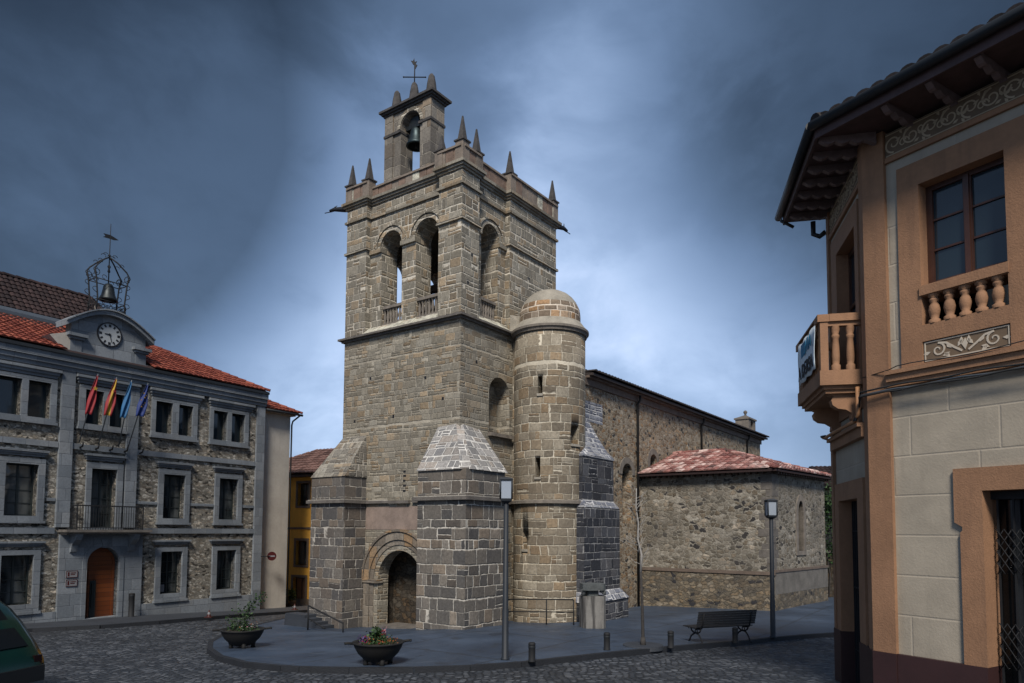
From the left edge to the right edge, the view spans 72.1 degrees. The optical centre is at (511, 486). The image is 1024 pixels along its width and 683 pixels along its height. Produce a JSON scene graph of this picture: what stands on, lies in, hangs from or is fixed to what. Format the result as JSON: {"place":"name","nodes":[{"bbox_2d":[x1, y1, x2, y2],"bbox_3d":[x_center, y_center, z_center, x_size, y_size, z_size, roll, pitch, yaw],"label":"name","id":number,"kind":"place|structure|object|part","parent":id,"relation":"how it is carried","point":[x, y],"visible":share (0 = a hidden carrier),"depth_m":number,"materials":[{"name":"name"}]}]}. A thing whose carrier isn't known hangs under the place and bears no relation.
{"place":"outdoors","nodes":[
{"label":"outdoors","id":0,"kind":"place"},
{"bbox_2d":[24,606,307,627],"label":"pavement","id":1,"kind":"structure","parent":0,"point":[115,620],"depth_m":27.29,"materials":[{"name":"stone"}]},
{"bbox_2d":[128,593,134,616],"bbox_3d":[-15.533,4.835,28.708,0.253,0.960,0.249,0,-4,0],"label":"bollard","id":2,"kind":"object","parent":1,"relation":"on","point":[131,605],"visible":0.98,"depth_m":28.62,"materials":[{"name":"metal"}]},
{"bbox_2d":[0,226,270,623],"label":"town hall","id":3,"kind":"structure","parent":1,"relation":"on","point":[162,513],"depth_m":29.13,"materials":[{"name":"stone"}]},
{"bbox_2d":[0,377,17,413],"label":"window","id":4,"kind":"structure","parent":3,"relation":"in","point":[8,387],"depth_m":25.93,"materials":[{"name":"black glass"}]},
{"bbox_2d":[0,555,28,604],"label":"window","id":5,"kind":"structure","parent":3,"relation":"in","point":[14,568],"depth_m":25.93,"materials":[{"name":"black glass"}]},
{"bbox_2d":[4,463,33,515],"bbox_3d":[-18.369,0.130,26.075,0.075,1.916,1.076,-2,-4,32],"label":"window","id":6,"kind":"structure","parent":3,"relation":"in","point":[19,480],"depth_m":26.13,"materials":[{"name":"black glass"}]},
{"bbox_2d":[28,382,46,417],"bbox_3d":[-18.105,-3.258,26.670,0.070,1.356,0.766,-2,-4,32],"label":"window","id":7,"kind":"structure","parent":3,"relation":"in","point":[37,391],"depth_m":26.74,"materials":[{"name":"black glass"}]},
{"bbox_2d":[65,579,77,586],"bbox_3d":[-17.029,3.734,27.181,0.032,0.260,0.420,-2,-4,32],"label":"wall plaque","id":8,"kind":"object","parent":3,"relation":"attached to","point":[72,582],"depth_m":27.17,"materials":[{"name":"white metal"}]},
{"bbox_2d":[66,570,77,577],"bbox_3d":[-17.027,3.395,27.202,0.032,0.260,0.420,-2,-4,32],"label":"wall plaque","id":9,"kind":"object","parent":3,"relation":"attached to","point":[70,574],"depth_m":27.18,"materials":[{"name":"metal"}]},
{"bbox_2d":[79,374,98,442],"bbox_3d":[-16.428,-3.042,27.320,0.444,2.681,0.762,4,-5,-44],"label":"flag","id":10,"kind":"object","parent":3,"relation":"attached to","point":[91,401],"visible":1,"depth_m":27.18,"materials":[{"name":"red fabric"}]},
{"bbox_2d":[85,391,99,424],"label":"window","id":11,"kind":"structure","parent":3,"relation":"in","point":[91,419],"depth_m":28.50,"materials":[{"name":"black glass"}]},
{"bbox_2d":[85,548,114,617],"bbox_3d":[-16.693,3.990,28.363,0.160,3.040,1.240,-2,-4,32],"label":"door","id":12,"kind":"structure","parent":3,"relation":"in","point":[101,562],"depth_m":28.45,"materials":[{"name":"brown wood"}]},
{"bbox_2d":[90,469,112,526],"bbox_3d":[-16.783,0.499,28.555,0.075,2.366,0.996,-2,-4,32],"label":"window","id":13,"kind":"structure","parent":3,"relation":"in","point":[101,490],"depth_m":28.64,"materials":[{"name":"black glass"}]},
{"bbox_2d":[98,377,116,444],"bbox_3d":[-16.037,-3.002,27.918,0.464,2.681,0.766,4,-5,-42],"label":"flag","id":14,"kind":"object","parent":3,"relation":"on","point":[110,404],"visible":1,"depth_m":27.79,"materials":[{"name":"yellow fabric"}]},
{"bbox_2d":[110,396,121,427],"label":"window","id":15,"kind":"structure","parent":3,"relation":"in","point":[115,420],"depth_m":29.27,"materials":[{"name":"black glass"}]},
{"bbox_2d":[118,380,131,446],"bbox_3d":[-15.655,-2.966,28.470,0.399,2.681,0.824,2,-4,-31],"label":"flag","id":16,"kind":"object","parent":3,"relation":"attached to","point":[125,406],"visible":1,"depth_m":28.30,"materials":[{"name":"blue fabric"}]},
{"bbox_2d":[128,383,148,446],"bbox_3d":[-15.418,-2.943,28.808,0.809,2.681,0.503,0,-4,0],"label":"flag","id":17,"kind":"object","parent":3,"relation":"on","point":[142,404],"visible":1,"depth_m":28.88,"materials":[{"name":"blue fabric"}]},
{"bbox_2d":[156,402,167,432],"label":"window","id":18,"kind":"structure","parent":3,"relation":"in","point":[161,408],"depth_m":30.92,"materials":[{"name":"black glass"}]},
{"bbox_2d":[160,551,177,592],"bbox_3d":[-15.191,3.765,30.894,0.075,1.816,0.986,-2,-4,32],"label":"window","id":19,"kind":"structure","parent":3,"relation":"in","point":[169,560],"depth_m":31.01,"materials":[{"name":"black glass"}]},
{"bbox_2d":[163,475,180,518],"bbox_3d":[-15.164,0.462,31.107,0.075,1.916,1.006,-2,-4,32],"label":"window","id":20,"kind":"structure","parent":3,"relation":"in","point":[172,483],"depth_m":31.21,"materials":[{"name":"black glass"}]},
{"bbox_2d":[178,406,188,435],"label":"window","id":21,"kind":"structure","parent":3,"relation":"in","point":[183,411],"depth_m":31.78,"materials":[{"name":"black glass"}]},
{"bbox_2d":[213,412,222,439],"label":"window","id":22,"kind":"structure","parent":3,"relation":"in","point":[218,417],"depth_m":33.28,"materials":[{"name":"black glass"}]},
{"bbox_2d":[216,550,231,588],"bbox_3d":[-13.729,3.916,33.189,0.075,1.816,1.016,-2,-4,32],"label":"window","id":23,"kind":"structure","parent":3,"relation":"in","point":[223,580],"depth_m":33.30,"materials":[{"name":"black glass"}]},
{"bbox_2d":[219,479,233,519],"bbox_3d":[-13.703,0.613,33.401,0.075,1.916,0.996,-2,-4,32],"label":"window","id":24,"kind":"structure","parent":3,"relation":"in","point":[226,485],"depth_m":33.52,"materials":[{"name":"black glass"}]},
{"bbox_2d":[231,415,240,441],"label":"window","id":25,"kind":"structure","parent":3,"relation":"in","point":[236,419],"depth_m":34.09,"materials":[{"name":"black glass"}]},
{"bbox_2d":[261,552,275,560],"bbox_3d":[-12.014,3.451,34.739,0.751,0.440,0.196,3,-4,-32],"label":"road sign","id":26,"kind":"object","parent":3,"relation":"attached to","point":[271,556],"visible":1,"depth_m":34.84,"materials":[{"name":"metal"}]},
{"bbox_2d":[260,400,302,608],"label":"rendered house","id":27,"kind":"structure","parent":1,"relation":"on","point":[276,488],"depth_m":35.98,"materials":[{"name":"paint"}]},
{"bbox_2d":[30,605,839,682],"bbox_3d":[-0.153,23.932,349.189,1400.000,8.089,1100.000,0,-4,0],"label":"street","id":28,"kind":"structure","parent":0,"point":[169,653],"depth_m":15.54,"materials":[{"name":"grey stone"}]},
{"bbox_2d":[0,601,44,682],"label":"parked car","id":29,"kind":"object","parent":28,"relation":"on","point":[21,658],"visible":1,"depth_m":11.87,"materials":[{"name":"green metal"}]},
{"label":"rear window","id":30,"kind":"part","parent":29,"relation":"part of","materials":[{"name":"black glass"}]},
{"bbox_2d":[27,610,306,631],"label":"pavement kerb","id":31,"kind":"structure","parent":28,"relation":"on","point":[67,628],"depth_m":25.55,"materials":[{"name":"grey stone"}]},
{"bbox_2d":[204,610,213,617],"bbox_3d":[-11.782,4.948,27.342,0.260,0.285,0.260,0,-4,0],"label":"traffic cone","id":32,"kind":"object","parent":28,"relation":"on","point":[209,615],"visible":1,"depth_m":27.29,"materials":[{"name":"plastic"}]},
{"bbox_2d":[286,587,296,606],"bbox_3d":[-11.954,5.970,37.912,0.653,1.129,0.982,0,-4,0],"label":"potted shrub","id":33,"kind":"object","parent":28,"relation":"on","point":[291,598],"visible":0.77,"depth_m":37.76,"materials":[{"name":"green plant"}]},
{"bbox_2d":[286,448,334,604],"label":"yellow house","id":34,"kind":"structure","parent":28,"relation":"on","point":[305,466],"depth_m":40.60,"materials":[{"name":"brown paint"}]},
{"bbox_2d":[207,618,833,673],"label":"church square kerb","id":35,"kind":"structure","parent":28,"relation":"on","point":[212,652],"depth_m":15.53,"materials":[{"name":"grey stone"}]},
{"bbox_2d":[528,642,535,661],"bbox_3d":[0.437,3.628,15.426,0.172,0.430,0.170,0,-4,0],"label":"bollard","id":36,"kind":"object","parent":35,"relation":"on","point":[531,652],"visible":1,"depth_m":15.36,"materials":[{"name":"metal"}]},
{"bbox_2d":[667,630,673,647],"bbox_3d":[3.956,3.807,17.520,0.172,0.430,0.170,0,-4,0],"label":"bollard","id":37,"kind":"object","parent":28,"relation":"on","point":[670,634],"visible":1,"depth_m":17.46,"materials":[{"name":"metal"}]},
{"bbox_2d":[809,466,831,549],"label":"house","id":38,"kind":"structure","parent":28,"relation":"on","point":[827,469],"depth_m":42.75,"materials":[{"name":"brown stone"}]},
{"bbox_2d":[826,550,833,596],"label":"garden wall","id":39,"kind":"structure","parent":28,"relation":"on","point":[831,581],"depth_m":33.43,"materials":[{"name":"stone"}]},
{"bbox_2d":[775,2,1023,682],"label":"corner house","id":40,"kind":"structure","parent":28,"relation":"on","point":[906,181],"depth_m":10.13,"materials":[{"name":"paint"}]},
{"bbox_2d":[798,326,815,385],"bbox_3d":[5.119,-2.237,12.241,0.044,0.744,1.452,0,-4,13],"label":"protest banner","id":41,"kind":"object","parent":40,"relation":"attached to","point":[806,361],"visible":1,"depth_m":12.10,"materials":[{"name":"fabric"}]},
{"bbox_2d":[848,246,856,368],"bbox_3d":[6.021,-2.995,12.123,0.070,2.550,1.280,0,-4,13],"label":"balcony door","id":42,"kind":"structure","parent":40,"relation":"in","point":[852,308],"depth_m":12.64,"materials":[{"name":"brown wood"}]},
{"bbox_2d":[852,501,859,682],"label":"side door","id":43,"kind":"structure","parent":40,"relation":"in","point":[854,503],"depth_m":12.47,"materials":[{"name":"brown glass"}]},
{"bbox_2d":[853,340,1023,420],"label":"street cable","id":44,"kind":"object","parent":40,"relation":"attached to","point":[947,379],"visible":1,"depth_m":9.81,"materials":[{"name":"black rubber"}]},
{"bbox_2d":[926,157,1007,283],"bbox_3d":[6.446,-3.690,9.915,0.130,1.526,1.126,3,-4,-32],"label":"window","id":45,"kind":"structure","parent":40,"relation":"in","point":[966,211],"depth_m":9.89,"materials":[{"name":"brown wood"}]},
{"bbox_2d":[990,490,1023,682],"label":"shop door","id":46,"kind":"structure","parent":40,"relation":"in","point":[1009,504],"depth_m":9.37,"materials":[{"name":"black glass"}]},
{"bbox_2d":[0,0,1023,467],"label":"sky","id":47,"kind":"structure","parent":0,"point":[214,140],"materials":[{"name":"blue"}]},
{"bbox_2d":[213,597,833,666],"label":"church square","id":48,"kind":"structure","parent":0,"point":[280,642],"depth_m":19.48,"materials":[{"name":"grey stone"}]},
{"bbox_2d":[212,591,271,648],"bbox_3d":[-6.940,3.437,18.203,1.191,1.460,1.119,-2,-4,28],"label":"flower bowl","id":49,"kind":"object","parent":48,"relation":"on","point":[242,634],"visible":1,"depth_m":18.06,"materials":[{"name":"grey metal"}]},
{"bbox_2d":[284,612,333,628],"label":"stone steps","id":50,"kind":"structure","parent":48,"relation":"on","point":[298,619],"depth_m":24.76,"materials":[{"name":"grey stone"}]},
{"bbox_2d":[307,605,343,632],"bbox_3d":[-6.145,4.409,23.121,1.949,0.872,0.052,-3,-5,39],"label":"iron railing","id":51,"kind":"object","parent":48,"relation":"on","point":[308,618],"visible":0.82,"depth_m":23.35,"materials":[{"name":"black metal"}]},
{"bbox_2d":[344,626,411,665],"bbox_3d":[-2.882,3.393,15.168,1.117,0.868,1.117,-1,-4,21],"label":"flower bowl","id":52,"kind":"object","parent":48,"relation":"on","point":[377,646],"visible":1,"depth_m":14.92,"materials":[{"name":"grey metal"}]},
{"bbox_2d":[499,477,512,659],"bbox_3d":[-0.142,1.833,15.867,0.304,4.100,0.304,0,-4,0],"label":"street lamp","id":53,"kind":"object","parent":48,"relation":"on","point":[506,492],"visible":1,"depth_m":15.83,"materials":[{"name":"metal"}]},
{"bbox_2d":[508,599,573,624],"bbox_3d":[0.802,4.053,22.711,2.419,0.885,0.215,-1,-4,15],"label":"iron railing","id":54,"kind":"object","parent":48,"relation":"on","point":[546,611],"visible":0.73,"depth_m":22.53,"materials":[{"name":"black metal"}]},
{"bbox_2d":[306,60,830,629],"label":"church","id":55,"kind":"structure","parent":48,"relation":"on","point":[470,388],"depth_m":25.00,"materials":[{"name":"stone"}]},
{"bbox_2d":[824,481,832,596],"bbox_3d":[15.337,2.514,33.683,4.700,5.936,2.236,1,-4,-11],"label":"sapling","id":56,"kind":"object","parent":55,"relation":"attached to","point":[828,505],"visible":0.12,"depth_m":33.37,"materials":[{"name":"green plant"}]},
{"bbox_2d":[579,583,605,628],"bbox_3d":[2.488,3.692,21.813,0.789,1.360,0.600,1,-4,-10],"label":"stone monument","id":57,"kind":"object","parent":48,"relation":"on","point":[592,608],"visible":1,"depth_m":21.54,"materials":[{"name":"grey stone"}]},
{"bbox_2d":[603,632,609,650],"bbox_3d":[2.296,3.740,17.003,0.172,0.430,0.170,0,-4,0],"label":"bollard","id":58,"kind":"object","parent":48,"relation":"on","point":[607,641],"visible":1,"depth_m":16.94,"materials":[{"name":"metal"}]},
{"bbox_2d":[623,479,662,651],"bbox_3d":[3.305,1.952,17.915,1.085,4.298,1.040,0,-4,0],"label":"sapling","id":59,"kind":"object","parent":48,"relation":"on","point":[651,646],"visible":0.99,"depth_m":17.86,"materials":[{"name":"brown plant"}]},
{"bbox_2d":[683,610,756,642],"bbox_3d":[5.697,3.823,19.251,1.900,0.903,0.756,2,-4,-21],"label":"park bench","id":60,"kind":"object","parent":48,"relation":"on","point":[705,618],"visible":0.96,"depth_m":19.00,"materials":[{"name":"metal"}]},
{"bbox_2d":[732,627,737,643],"bbox_3d":[6.074,4.046,19.139,0.172,0.430,0.170,0,-4,0],"label":"bollard","id":61,"kind":"object","parent":48,"relation":"on","point":[734,634],"visible":1,"depth_m":19.08,"materials":[{"name":"metal"}]},
{"bbox_2d":[764,499,777,637],"bbox_3d":[7.705,2.417,20.844,0.304,4.100,0.304,0,-4,0],"label":"street lamp","id":62,"kind":"object","parent":48,"relation":"on","point":[770,509],"visible":1,"depth_m":20.81,"materials":[{"name":"metal"}]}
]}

